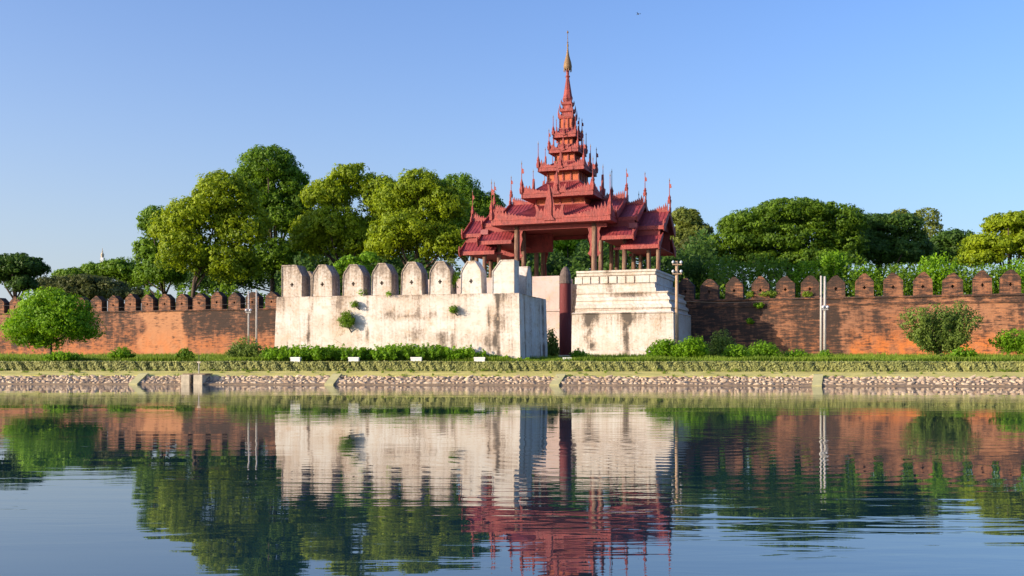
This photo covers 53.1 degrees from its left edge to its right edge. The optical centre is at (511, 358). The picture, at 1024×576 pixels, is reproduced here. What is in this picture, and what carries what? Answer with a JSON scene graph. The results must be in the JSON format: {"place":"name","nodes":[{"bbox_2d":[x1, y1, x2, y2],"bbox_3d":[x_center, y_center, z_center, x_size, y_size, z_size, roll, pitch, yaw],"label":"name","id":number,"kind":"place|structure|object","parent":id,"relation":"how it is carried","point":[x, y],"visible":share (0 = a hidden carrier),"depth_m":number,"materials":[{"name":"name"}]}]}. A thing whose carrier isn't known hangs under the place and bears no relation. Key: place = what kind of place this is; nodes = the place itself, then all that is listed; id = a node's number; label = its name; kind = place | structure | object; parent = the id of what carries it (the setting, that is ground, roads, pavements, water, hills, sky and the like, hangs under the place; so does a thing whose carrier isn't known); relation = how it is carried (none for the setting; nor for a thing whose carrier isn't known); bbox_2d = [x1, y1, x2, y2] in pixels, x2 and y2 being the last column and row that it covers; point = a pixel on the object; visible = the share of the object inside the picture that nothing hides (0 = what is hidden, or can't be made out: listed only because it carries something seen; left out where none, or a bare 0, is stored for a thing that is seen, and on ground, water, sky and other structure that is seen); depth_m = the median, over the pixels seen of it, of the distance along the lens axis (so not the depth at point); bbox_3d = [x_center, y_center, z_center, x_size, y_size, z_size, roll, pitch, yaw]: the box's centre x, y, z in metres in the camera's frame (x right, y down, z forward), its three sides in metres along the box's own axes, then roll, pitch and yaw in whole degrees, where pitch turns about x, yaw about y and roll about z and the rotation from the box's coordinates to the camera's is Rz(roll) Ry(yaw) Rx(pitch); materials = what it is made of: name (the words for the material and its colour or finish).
{"place":"outdoors","nodes":[
{"label":"outdoors","id":0,"kind":"place"},
{"bbox_2d":[0,384,1023,575],"bbox_3d":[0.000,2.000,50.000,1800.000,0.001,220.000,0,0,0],"label":"water","id":1,"kind":"structure","parent":0,"point":[310,480],"depth_m":16.77,"materials":[{"name":"blue liquid"}]},
{"bbox_2d":[0,351,1023,361],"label":"grass","id":2,"kind":"structure","parent":0,"point":[852,357],"depth_m":82.56,"materials":[{"name":"green plant"}]},
{"bbox_2d":[290,357,301,361],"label":"white block","id":3,"kind":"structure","parent":2,"relation":"on","point":[296,359],"depth_m":81.22,"materials":[{"name":"paint"}]},
{"bbox_2d":[348,357,359,361],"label":"white block","id":4,"kind":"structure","parent":2,"relation":"on","point":[353,359],"depth_m":81.22,"materials":[{"name":"paint"}]},
{"bbox_2d":[0,362,1023,377],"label":"bank ledge","id":5,"kind":"object","parent":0,"point":[573,373],"visible":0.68,"depth_m":78.18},
{"bbox_2d":[0,368,1018,377],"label":"bank weeds","id":6,"kind":"object","parent":5,"relation":"on","point":[402,375],"visible":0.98,"depth_m":78.50,"materials":[{"name":"green plant"}]},
{"bbox_2d":[0,360,1023,371],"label":"clipped hedge","id":7,"kind":"object","parent":5,"relation":"on","point":[849,366],"visible":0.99,"depth_m":79.53,"materials":[{"name":"green plant"}]},
{"bbox_2d":[0,374,1023,386],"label":"stone revetment","id":8,"kind":"object","parent":5,"relation":"on","point":[1012,381],"visible":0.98,"depth_m":76.30,"materials":[{"name":"grey stone"}]},
{"bbox_2d":[129,373,148,384],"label":"concrete rib","id":9,"kind":"object","parent":8,"relation":"on","point":[137,379],"visible":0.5,"depth_m":78.97,"materials":[{"name":"beige concrete"}]},
{"bbox_2d":[181,373,211,384],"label":"sluice box","id":10,"kind":"object","parent":8,"relation":"on","point":[194,378],"visible":0.7,"depth_m":77.86,"materials":[{"name":"concrete"}]},
{"bbox_2d":[324,373,341,384],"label":"concrete rib","id":11,"kind":"object","parent":8,"relation":"on","point":[332,379],"visible":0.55,"depth_m":77.56,"materials":[{"name":"beige concrete"}]},
{"bbox_2d":[549,374,565,385],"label":"concrete rib","id":12,"kind":"object","parent":8,"relation":"on","point":[557,382],"visible":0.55,"depth_m":76.01,"materials":[{"name":"beige concrete"}]},
{"bbox_2d":[812,374,822,385],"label":"concrete rib","id":13,"kind":"object","parent":8,"relation":"on","point":[817,379],"visible":0.55,"depth_m":74.51,"materials":[{"name":"beige concrete"}]},
{"bbox_2d":[0,0,1023,310],"label":"sky","id":14,"kind":"structure","parent":0,"point":[111,110],"materials":[{"name":"blue"}]},
{"bbox_3d":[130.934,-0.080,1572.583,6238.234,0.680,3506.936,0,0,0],"label":"ground","id":15,"kind":"structure","parent":0,"visible":0},
{"bbox_2d":[0,251,51,297],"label":"shade tree","id":16,"kind":"object","parent":15,"relation":"on","point":[19,272],"visible":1,"depth_m":163.57,"materials":[{"name":"green plant"}]},
{"bbox_2d":[0,286,105,353],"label":"round tree","id":17,"kind":"object","parent":15,"relation":"on","point":[44,318],"visible":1,"depth_m":88.78,"materials":[{"name":"green plant"}]},
{"bbox_2d":[42,350,83,360],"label":"shrub","id":18,"kind":"object","parent":15,"relation":"on","point":[62,356],"visible":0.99,"depth_m":83.44,"materials":[{"name":"green plant"}]},
{"bbox_2d":[37,273,129,300],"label":"shade tree","id":19,"kind":"object","parent":15,"relation":"on","point":[90,287],"visible":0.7,"depth_m":177.51,"materials":[{"name":"green plant"}]},
{"bbox_2d":[49,257,151,299],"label":"shade tree","id":20,"kind":"object","parent":15,"relation":"on","point":[119,269],"visible":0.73,"depth_m":227.52,"materials":[{"name":"green plant"}]},
{"bbox_2d":[100,248,103,261],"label":"stupa","id":21,"kind":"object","parent":15,"relation":"on","point":[102,256],"depth_m":619.12,"materials":[{"name":"metal"}]},
{"bbox_2d":[107,346,135,359],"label":"shrub","id":22,"kind":"object","parent":15,"relation":"on","point":[120,353],"visible":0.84,"depth_m":85.70,"materials":[{"name":"green plant"}]},
{"bbox_2d":[106,286,159,310],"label":"shade tree","id":23,"kind":"object","parent":15,"relation":"on","point":[124,293],"visible":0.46,"depth_m":169.02,"materials":[{"name":"green plant"}]},
{"bbox_2d":[0,291,281,354],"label":"brick wall","id":24,"kind":"structure","parent":15,"relation":"on","point":[145,325],"depth_m":140.35,"materials":[{"name":"orange brick"}]},
{"bbox_2d":[131,205,189,294],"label":"shade tree","id":25,"kind":"object","parent":15,"relation":"on","point":[145,251],"visible":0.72,"depth_m":158.53,"materials":[{"name":"green plant"}]},
{"bbox_2d":[174,347,194,360],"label":"shrub","id":26,"kind":"object","parent":15,"relation":"on","point":[185,353],"visible":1,"depth_m":83.70,"materials":[{"name":"green plant"}]},
{"bbox_2d":[143,275,267,309],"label":"undergrowth","id":27,"kind":"object","parent":15,"relation":"on","point":[228,289],"visible":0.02,"depth_m":152.63,"materials":[{"name":"green plant"}]},
{"bbox_2d":[146,168,273,297],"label":"shade tree","id":28,"kind":"object","parent":15,"relation":"on","point":[177,230],"visible":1,"depth_m":147.70,"materials":[{"name":"green plant"}]},
{"bbox_2d":[224,336,264,357],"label":"shrub","id":29,"kind":"object","parent":15,"relation":"on","point":[244,349],"visible":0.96,"depth_m":87.65,"materials":[{"name":"green plant"}]},
{"bbox_2d":[245,291,251,344],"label":"utility pole","id":30,"kind":"object","parent":15,"relation":"on","point":[249,310],"visible":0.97,"depth_m":95.92,"materials":[{"name":"metal"}]},
{"bbox_2d":[4,303,246,307],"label":"overhead wire","id":31,"kind":"object","parent":30,"relation":"attached to","point":[166,306],"visible":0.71,"depth_m":96.41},
{"bbox_2d":[255,290,257,342],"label":"utility pole","id":32,"kind":"object","parent":15,"relation":"on","point":[256,319],"visible":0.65,"depth_m":95.92,"materials":[{"name":"grey metal"}]},
{"bbox_2d":[231,144,317,291],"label":"shade tree","id":33,"kind":"object","parent":15,"relation":"on","point":[281,202],"visible":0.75,"depth_m":165.14,"materials":[{"name":"green plant"}]},
{"bbox_2d":[171,248,446,298],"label":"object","id":34,"kind":"object","parent":15,"relation":"on","point":[261,281],"visible":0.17,"depth_m":182.40,"materials":[{"name":"green plant"}]},
{"bbox_2d":[288,162,395,264],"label":"shade tree","id":35,"kind":"object","parent":15,"relation":"on","point":[323,226],"visible":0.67,"depth_m":156.03,"materials":[{"name":"green plant"}]},
{"bbox_2d":[333,251,378,280],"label":"sapling","id":36,"kind":"object","parent":15,"relation":"on","point":[341,265],"visible":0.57,"depth_m":91.59,"materials":[{"name":"green plant"}]},
{"bbox_2d":[259,342,530,360],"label":"weeds","id":37,"kind":"object","parent":15,"relation":"on","point":[389,351],"visible":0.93,"depth_m":82.00,"materials":[{"name":"green plant"}]},
{"bbox_2d":[275,260,547,358],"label":"white bastion","id":38,"kind":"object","parent":15,"relation":"on","point":[507,316],"visible":0.84,"depth_m":84.72,"materials":[{"name":"paint"}]},
{"bbox_2d":[336,310,355,332],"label":"wall plant","id":39,"kind":"object","parent":38,"relation":"attached to","point":[344,318],"depth_m":85.11,"materials":[{"name":"green plant"}]},
{"bbox_2d":[349,300,359,309],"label":"wall plant","id":40,"kind":"object","parent":38,"relation":"attached to","point":[354,304],"depth_m":85.22,"materials":[{"name":"green plant"}]},
{"bbox_2d":[447,258,456,268],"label":"wall plant","id":41,"kind":"object","parent":38,"relation":"attached to","point":[452,262],"depth_m":84.31,"materials":[{"name":"green plant"}]},
{"bbox_2d":[448,306,458,315],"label":"wall plant","id":42,"kind":"object","parent":38,"relation":"attached to","point":[452,309],"depth_m":82.96,"materials":[{"name":"green plant"}]},
{"bbox_2d":[451,271,459,293],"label":"wall plant","id":43,"kind":"object","parent":38,"relation":"attached to","point":[455,278],"depth_m":84.08,"materials":[{"name":"green plant"}]},
{"bbox_2d":[410,357,421,360],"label":"white block","id":44,"kind":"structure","parent":15,"relation":"on","point":[416,358],"depth_m":81.22,"materials":[{"name":"paint"}]},
{"bbox_2d":[363,166,470,267],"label":"shade tree","id":45,"kind":"object","parent":15,"relation":"on","point":[405,222],"visible":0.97,"depth_m":147.76,"materials":[{"name":"green plant"}]},
{"bbox_2d":[273,251,654,295],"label":"undergrowth","id":46,"kind":"object","parent":15,"relation":"on","point":[308,265],"visible":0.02,"depth_m":147.96,"materials":[{"name":"green plant"}]},
{"bbox_2d":[442,172,505,262],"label":"shade tree","id":47,"kind":"object","parent":15,"relation":"on","point":[481,200],"visible":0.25,"depth_m":169.83,"materials":[{"name":"green plant"}]},
{"bbox_2d":[474,357,485,361],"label":"white block","id":48,"kind":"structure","parent":15,"relation":"on","point":[482,359],"depth_m":81.22,"materials":[{"name":"paint"}]},
{"bbox_2d":[428,276,572,346],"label":"gate terrace","id":49,"kind":"structure","parent":15,"relation":"on","point":[547,288],"depth_m":116.26,"materials":[{"name":"paint"}]},
{"bbox_2d":[458,31,675,277],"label":"gate pavilion","id":50,"kind":"structure","parent":49,"relation":"on","point":[566,201],"depth_m":125.13,"materials":[{"name":"red paint"}]},
{"bbox_2d":[547,328,558,356],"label":"shrub","id":51,"kind":"object","parent":15,"relation":"on","point":[552,346],"visible":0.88,"depth_m":95.67,"materials":[{"name":"green plant"}]},
{"bbox_2d":[558,267,571,356],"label":"gate post","id":52,"kind":"object","parent":15,"relation":"on","point":[565,329],"visible":0.92,"depth_m":92.55,"materials":[{"name":"concrete"}]},
{"bbox_2d":[550,239,587,264],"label":"shade tree","id":53,"kind":"object","parent":15,"relation":"on","point":[567,247],"visible":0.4,"depth_m":172.57,"materials":[{"name":"green plant"}]},
{"bbox_2d":[569,348,588,357],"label":"shrub","id":54,"kind":"object","parent":15,"relation":"on","point":[577,353],"visible":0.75,"depth_m":86.76,"materials":[{"name":"green plant"}]},
{"bbox_2d":[526,241,652,266],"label":"shade tree","id":55,"kind":"object","parent":15,"relation":"on","point":[605,244],"visible":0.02,"depth_m":187.63,"materials":[{"name":"green plant"}]},
{"bbox_2d":[493,228,717,298],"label":"undergrowth","id":56,"kind":"object","parent":15,"relation":"on","point":[554,266],"visible":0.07,"depth_m":151.92,"materials":[{"name":"green plant"}]},
{"bbox_2d":[571,269,690,355],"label":"gate terrace","id":57,"kind":"structure","parent":15,"relation":"on","point":[619,326],"depth_m":108.82,"materials":[{"name":"paint"}]},
{"bbox_2d":[645,337,680,356],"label":"shrub","id":58,"kind":"object","parent":15,"relation":"on","point":[665,347],"visible":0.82,"depth_m":85.75,"materials":[{"name":"green plant"}]},
{"bbox_2d":[672,261,682,343],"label":"utility pole","id":59,"kind":"object","parent":15,"relation":"on","point":[676,264],"visible":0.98,"depth_m":91.88,"materials":[{"name":"metal"}]},
{"bbox_2d":[265,306,662,311],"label":"overhead wire","id":60,"kind":"object","parent":59,"relation":"attached to","point":[559,311],"visible":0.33,"depth_m":92.47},
{"bbox_2d":[665,253,709,299],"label":"bush","id":61,"kind":"object","parent":15,"relation":"on","point":[691,267],"visible":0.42,"depth_m":139.64,"materials":[{"name":"green plant"}]},
{"bbox_2d":[670,336,709,358],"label":"shrub","id":62,"kind":"object","parent":15,"relation":"on","point":[691,347],"visible":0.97,"depth_m":84.39,"materials":[{"name":"green plant"}]},
{"bbox_2d":[670,206,713,245],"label":"shade tree","id":63,"kind":"object","parent":15,"relation":"on","point":[688,222],"visible":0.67,"depth_m":178.52,"materials":[{"name":"green plant"}]},
{"bbox_2d":[673,235,718,260],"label":"shade tree","id":64,"kind":"object","parent":15,"relation":"on","point":[681,242],"visible":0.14,"depth_m":164.35,"materials":[{"name":"green plant"}]},
{"bbox_2d":[694,256,748,298],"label":"bush","id":65,"kind":"object","parent":15,"relation":"on","point":[736,267],"visible":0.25,"depth_m":138.30,"materials":[{"name":"green plant"}]},
{"bbox_2d":[707,329,736,356],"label":"shrub","id":66,"kind":"object","parent":15,"relation":"on","point":[719,344],"visible":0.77,"depth_m":91.62,"materials":[{"name":"green plant"}]},
{"bbox_2d":[720,343,751,357],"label":"shrub","id":67,"kind":"object","parent":15,"relation":"on","point":[735,351],"visible":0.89,"depth_m":85.56,"materials":[{"name":"green plant"}]},
{"bbox_2d":[747,339,782,357],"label":"shrub","id":68,"kind":"object","parent":15,"relation":"on","point":[768,349],"visible":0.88,"depth_m":87.52,"materials":[{"name":"green plant"}]},
{"bbox_2d":[738,253,798,297],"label":"bush","id":69,"kind":"object","parent":15,"relation":"on","point":[781,271],"visible":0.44,"depth_m":137.07,"materials":[{"name":"green plant"}]},
{"bbox_2d":[703,196,870,279],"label":"rain tree","id":70,"kind":"object","parent":15,"relation":"on","point":[791,228],"visible":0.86,"depth_m":161.16,"materials":[{"name":"green plant"}]},
{"bbox_2d":[782,347,809,357],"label":"shrub","id":71,"kind":"object","parent":15,"relation":"on","point":[795,353],"visible":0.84,"depth_m":87.80,"materials":[{"name":"green plant"}]},
{"bbox_2d":[787,260,827,297],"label":"bush","id":72,"kind":"object","parent":15,"relation":"on","point":[796,280],"visible":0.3,"depth_m":135.62,"materials":[{"name":"green plant"}]},
{"bbox_2d":[820,276,821,350],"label":"utility pole","id":73,"kind":"object","parent":15,"relation":"on","point":[820,313],"visible":0.65,"depth_m":91.91,"materials":[{"name":"grey metal"}]},
{"bbox_2d":[688,296,815,302],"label":"overhead wire","id":74,"kind":"object","parent":73,"relation":"attached to","point":[758,301],"visible":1,"depth_m":91.83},
{"bbox_2d":[816,349,832,357],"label":"shrub","id":75,"kind":"object","parent":15,"relation":"on","point":[825,352],"visible":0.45,"depth_m":85.88,"materials":[{"name":"green plant"}]},
{"bbox_2d":[822,276,828,349],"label":"utility pole","id":76,"kind":"object","parent":15,"relation":"on","point":[824,306],"visible":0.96,"depth_m":89.90,"materials":[{"name":"metal"}]},
{"bbox_2d":[813,249,853,295],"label":"bush","id":77,"kind":"object","parent":15,"relation":"on","point":[833,264],"visible":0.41,"depth_m":134.23,"materials":[{"name":"green plant"}]},
{"bbox_2d":[673,251,1022,299],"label":"undergrowth","id":78,"kind":"object","parent":15,"relation":"on","point":[725,280],"visible":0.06,"depth_m":130.53,"materials":[{"name":"green plant"}]},
{"bbox_2d":[678,270,1023,355],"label":"brick wall","id":79,"kind":"structure","parent":15,"relation":"on","point":[864,320],"depth_m":110.20,"materials":[{"name":"red brick"}]},
{"bbox_2d":[746,290,753,296],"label":"wall plant","id":80,"kind":"object","parent":79,"relation":"attached to","point":[749,293],"depth_m":113.67,"materials":[{"name":"green plant"}]},
{"bbox_2d":[746,318,753,323],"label":"wall plant","id":81,"kind":"object","parent":79,"relation":"attached to","point":[750,321],"depth_m":113.35,"materials":[{"name":"green plant"}]},
{"bbox_2d":[753,302,764,308],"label":"wall plant","id":82,"kind":"object","parent":79,"relation":"attached to","point":[759,305],"depth_m":113.07,"materials":[{"name":"green plant"}]},
{"bbox_2d":[759,290,776,296],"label":"wall plant","id":83,"kind":"object","parent":79,"relation":"attached to","point":[769,293],"depth_m":112.91,"materials":[{"name":"green plant"}]},
{"bbox_2d":[802,291,812,296],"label":"wall plant","id":84,"kind":"object","parent":79,"relation":"attached to","point":[806,293],"depth_m":111.53,"materials":[{"name":"green plant"}]},
{"bbox_2d":[846,263,881,296],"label":"bush","id":85,"kind":"object","parent":15,"relation":"on","point":[868,270],"visible":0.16,"depth_m":133.38,"materials":[{"name":"green plant"}]},
{"bbox_2d":[845,212,934,295],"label":"rain tree","id":86,"kind":"object","parent":15,"relation":"on","point":[896,238],"visible":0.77,"depth_m":168.55,"materials":[{"name":"green plant"}]},
{"bbox_2d":[874,262,932,295],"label":"bush","id":87,"kind":"object","parent":15,"relation":"on","point":[903,270],"visible":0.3,"depth_m":132.08,"materials":[{"name":"green plant"}]},
{"bbox_2d":[891,207,943,269],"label":"shade tree","id":88,"kind":"object","parent":15,"relation":"on","point":[929,224],"visible":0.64,"depth_m":198.99,"materials":[{"name":"dark green leaves"},{"name":"bark"}]},
{"bbox_2d":[912,250,966,294],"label":"bush","id":89,"kind":"object","parent":15,"relation":"on","point":[934,272],"visible":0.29,"depth_m":131.03,"materials":[{"name":"green plant"}]},
{"bbox_2d":[905,227,974,269],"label":"shade tree","id":90,"kind":"object","parent":15,"relation":"on","point":[945,241],"visible":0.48,"depth_m":182.71,"materials":[{"name":"green plant"}]},
{"bbox_2d":[897,299,983,356],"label":"oleander","id":91,"kind":"object","parent":15,"relation":"on","point":[939,333],"visible":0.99,"depth_m":89.46,"materials":[{"name":"green plant"}]},
{"bbox_2d":[948,346,979,357],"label":"shrub","id":92,"kind":"object","parent":15,"relation":"on","point":[967,352],"visible":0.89,"depth_m":85.60,"materials":[{"name":"green plant"}]},
{"bbox_2d":[957,262,1007,293],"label":"bush","id":93,"kind":"object","parent":15,"relation":"on","point":[971,277],"visible":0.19,"depth_m":129.12,"materials":[{"name":"green plant"}]},
{"bbox_2d":[952,210,1023,271],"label":"shade tree","id":94,"kind":"object","parent":15,"relation":"on","point":[1006,242],"visible":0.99,"depth_m":147.84,"materials":[{"name":"green plant"}]},
{"bbox_2d":[987,328,1023,355],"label":"shrub","id":95,"kind":"object","parent":15,"relation":"on","point":[1007,342],"visible":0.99,"depth_m":89.72,"materials":[{"name":"green plant"}]},
{"bbox_2d":[991,257,1023,292],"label":"bush","id":96,"kind":"object","parent":15,"relation":"on","point":[1018,269],"visible":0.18,"depth_m":128.32,"materials":[{"name":"green plant"}]}
]}

